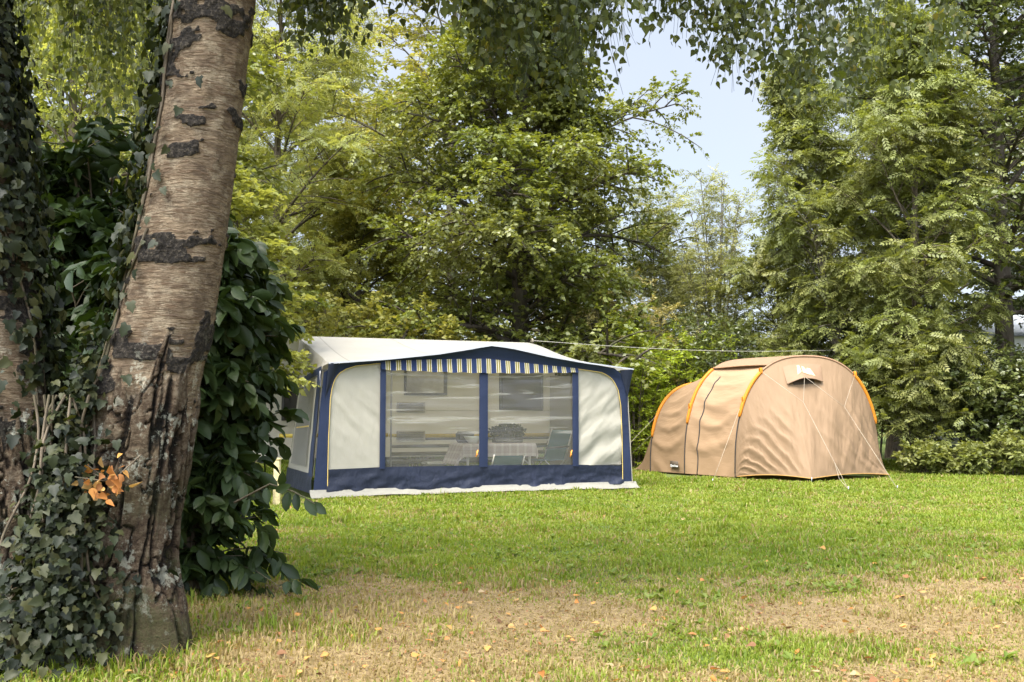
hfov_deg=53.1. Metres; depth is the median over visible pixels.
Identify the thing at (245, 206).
lime tree
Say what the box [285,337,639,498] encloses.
caravan awning
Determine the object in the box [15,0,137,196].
tree
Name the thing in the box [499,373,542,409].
window
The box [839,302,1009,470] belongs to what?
bramble bush
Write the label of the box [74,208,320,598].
camellia bush
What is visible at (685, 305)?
tree
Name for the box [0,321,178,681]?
ivy
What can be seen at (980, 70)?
tree
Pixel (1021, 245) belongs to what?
tree
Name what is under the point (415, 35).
hornbeam tree
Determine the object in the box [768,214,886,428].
tree
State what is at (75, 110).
elder tree
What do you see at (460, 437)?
wash bag
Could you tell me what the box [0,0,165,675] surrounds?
birch tree
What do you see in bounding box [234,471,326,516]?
camellia sprig
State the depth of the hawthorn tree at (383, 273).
26.45 m
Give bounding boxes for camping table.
[466,456,530,465]
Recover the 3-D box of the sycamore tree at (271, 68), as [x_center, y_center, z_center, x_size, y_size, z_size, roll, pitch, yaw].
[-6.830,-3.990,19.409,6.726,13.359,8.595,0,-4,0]
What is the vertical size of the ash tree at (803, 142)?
10.092 m
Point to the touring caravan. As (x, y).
(433, 413)
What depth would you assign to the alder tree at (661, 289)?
28.79 m
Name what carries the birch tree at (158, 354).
on the ground at (614, 611)
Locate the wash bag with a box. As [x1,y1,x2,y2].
[456,431,473,442]
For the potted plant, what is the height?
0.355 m
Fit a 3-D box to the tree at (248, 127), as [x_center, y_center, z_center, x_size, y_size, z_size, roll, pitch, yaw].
[-10.354,-4.617,33.095,9.577,16.632,8.789,-3,-5,37]
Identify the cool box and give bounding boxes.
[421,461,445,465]
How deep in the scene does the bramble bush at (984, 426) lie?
21.30 m
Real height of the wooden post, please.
0.645 m
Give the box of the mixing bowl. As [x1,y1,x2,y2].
[464,436,478,442]
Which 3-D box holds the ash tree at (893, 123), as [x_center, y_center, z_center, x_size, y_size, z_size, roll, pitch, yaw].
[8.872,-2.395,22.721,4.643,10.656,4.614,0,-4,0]
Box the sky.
[31,0,1023,408]
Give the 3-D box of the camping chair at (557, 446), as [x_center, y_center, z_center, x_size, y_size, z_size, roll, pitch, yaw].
[0.635,1.997,17.743,0.711,0.975,0.556,4,-6,-42]
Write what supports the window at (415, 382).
in the touring caravan
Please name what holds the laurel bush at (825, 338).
on the ground at (614, 611)
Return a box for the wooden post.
[273,458,281,504]
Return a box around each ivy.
[0,0,81,679]
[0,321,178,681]
[11,0,231,667]
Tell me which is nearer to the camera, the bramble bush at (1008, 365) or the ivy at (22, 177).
the ivy at (22, 177)
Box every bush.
[26,101,146,425]
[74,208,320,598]
[284,283,429,339]
[352,292,490,465]
[530,262,692,398]
[541,317,586,375]
[598,310,701,468]
[641,312,778,390]
[644,321,739,392]
[735,332,862,378]
[804,305,929,457]
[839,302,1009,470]
[891,438,949,473]
[895,328,1023,469]
[934,440,995,474]
[963,341,1023,441]
[975,428,1023,474]
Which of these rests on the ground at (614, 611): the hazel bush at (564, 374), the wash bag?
the hazel bush at (564, 374)
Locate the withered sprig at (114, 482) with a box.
[71,453,140,505]
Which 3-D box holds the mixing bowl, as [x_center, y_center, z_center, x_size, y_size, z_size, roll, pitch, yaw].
[-0.647,1.630,16.890,0.297,0.117,0.297,0,-4,0]
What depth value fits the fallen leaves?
5.66 m
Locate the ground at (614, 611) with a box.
[62,419,1023,681]
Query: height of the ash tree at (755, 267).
6.263 m
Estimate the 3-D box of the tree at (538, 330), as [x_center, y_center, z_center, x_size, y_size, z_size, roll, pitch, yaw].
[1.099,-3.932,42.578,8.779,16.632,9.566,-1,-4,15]
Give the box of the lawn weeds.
[22,472,1023,681]
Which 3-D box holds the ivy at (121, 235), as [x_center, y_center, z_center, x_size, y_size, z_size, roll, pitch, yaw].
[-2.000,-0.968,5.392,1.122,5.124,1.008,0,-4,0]
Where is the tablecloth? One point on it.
(456, 453)
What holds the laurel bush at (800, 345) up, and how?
on the ground at (614, 611)
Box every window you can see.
[281,371,298,420]
[291,380,313,466]
[404,370,446,394]
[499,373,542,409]
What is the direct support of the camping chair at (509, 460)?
on the ground at (614, 611)
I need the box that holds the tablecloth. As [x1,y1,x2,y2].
[441,442,538,465]
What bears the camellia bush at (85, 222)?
on the ground at (614, 611)
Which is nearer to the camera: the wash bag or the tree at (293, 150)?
the wash bag
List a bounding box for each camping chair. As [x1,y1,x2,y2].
[491,454,525,490]
[524,428,572,464]
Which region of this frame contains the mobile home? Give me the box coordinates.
[930,313,1023,453]
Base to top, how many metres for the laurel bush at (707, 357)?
3.807 m
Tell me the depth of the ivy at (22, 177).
5.23 m
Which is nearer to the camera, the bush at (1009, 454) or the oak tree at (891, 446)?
the bush at (1009, 454)
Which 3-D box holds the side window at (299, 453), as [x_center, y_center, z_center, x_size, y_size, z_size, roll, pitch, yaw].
[-3.288,1.288,16.090,0.139,1.310,1.367,2,-4,-21]
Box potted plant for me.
[488,422,527,442]
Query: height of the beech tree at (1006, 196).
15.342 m
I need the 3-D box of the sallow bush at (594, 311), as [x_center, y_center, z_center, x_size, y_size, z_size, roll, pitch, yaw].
[2.372,0.522,24.495,3.917,4.951,3.820,0,-4,0]
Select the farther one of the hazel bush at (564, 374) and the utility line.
the hazel bush at (564, 374)
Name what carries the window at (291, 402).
in the touring caravan
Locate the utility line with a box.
[531,338,825,350]
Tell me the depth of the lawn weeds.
8.01 m
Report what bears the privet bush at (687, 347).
on the ground at (614, 611)
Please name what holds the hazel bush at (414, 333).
on the ground at (614, 611)
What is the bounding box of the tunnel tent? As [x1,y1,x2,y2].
[631,355,897,488]
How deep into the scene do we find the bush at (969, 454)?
20.21 m
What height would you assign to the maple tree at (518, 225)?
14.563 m
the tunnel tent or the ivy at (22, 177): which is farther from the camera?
the tunnel tent
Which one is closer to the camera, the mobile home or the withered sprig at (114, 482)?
the withered sprig at (114, 482)
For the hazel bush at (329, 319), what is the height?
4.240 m
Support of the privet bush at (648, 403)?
on the ground at (614, 611)
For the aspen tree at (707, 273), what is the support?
on the ground at (614, 611)
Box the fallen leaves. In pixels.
[48,506,1023,681]
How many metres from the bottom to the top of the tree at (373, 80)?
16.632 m
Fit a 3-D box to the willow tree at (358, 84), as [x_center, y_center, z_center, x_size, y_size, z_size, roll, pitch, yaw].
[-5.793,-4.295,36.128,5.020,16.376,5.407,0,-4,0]
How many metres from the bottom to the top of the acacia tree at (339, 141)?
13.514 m
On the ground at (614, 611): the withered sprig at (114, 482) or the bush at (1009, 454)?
the bush at (1009, 454)
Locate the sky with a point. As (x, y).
(731, 136)
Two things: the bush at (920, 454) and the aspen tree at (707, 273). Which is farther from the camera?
the aspen tree at (707, 273)
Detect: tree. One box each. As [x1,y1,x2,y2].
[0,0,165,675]
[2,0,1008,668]
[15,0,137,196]
[15,0,279,246]
[18,0,335,312]
[121,29,318,300]
[230,164,321,395]
[233,0,391,462]
[239,81,363,290]
[278,140,462,340]
[281,0,409,335]
[283,0,553,456]
[296,54,493,336]
[305,0,709,464]
[458,48,631,442]
[535,205,648,373]
[602,177,759,361]
[632,269,716,340]
[658,163,762,359]
[699,219,858,356]
[741,42,911,367]
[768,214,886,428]
[776,4,1010,457]
[801,0,1023,468]
[804,58,1023,408]
[818,0,1023,467]
[913,3,1023,340]
[939,61,1023,310]
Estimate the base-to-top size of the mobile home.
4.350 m
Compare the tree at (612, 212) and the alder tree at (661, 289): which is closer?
the alder tree at (661, 289)
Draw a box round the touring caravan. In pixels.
[253,338,554,466]
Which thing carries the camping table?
on the ground at (614, 611)
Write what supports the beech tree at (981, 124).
on the ground at (614, 611)

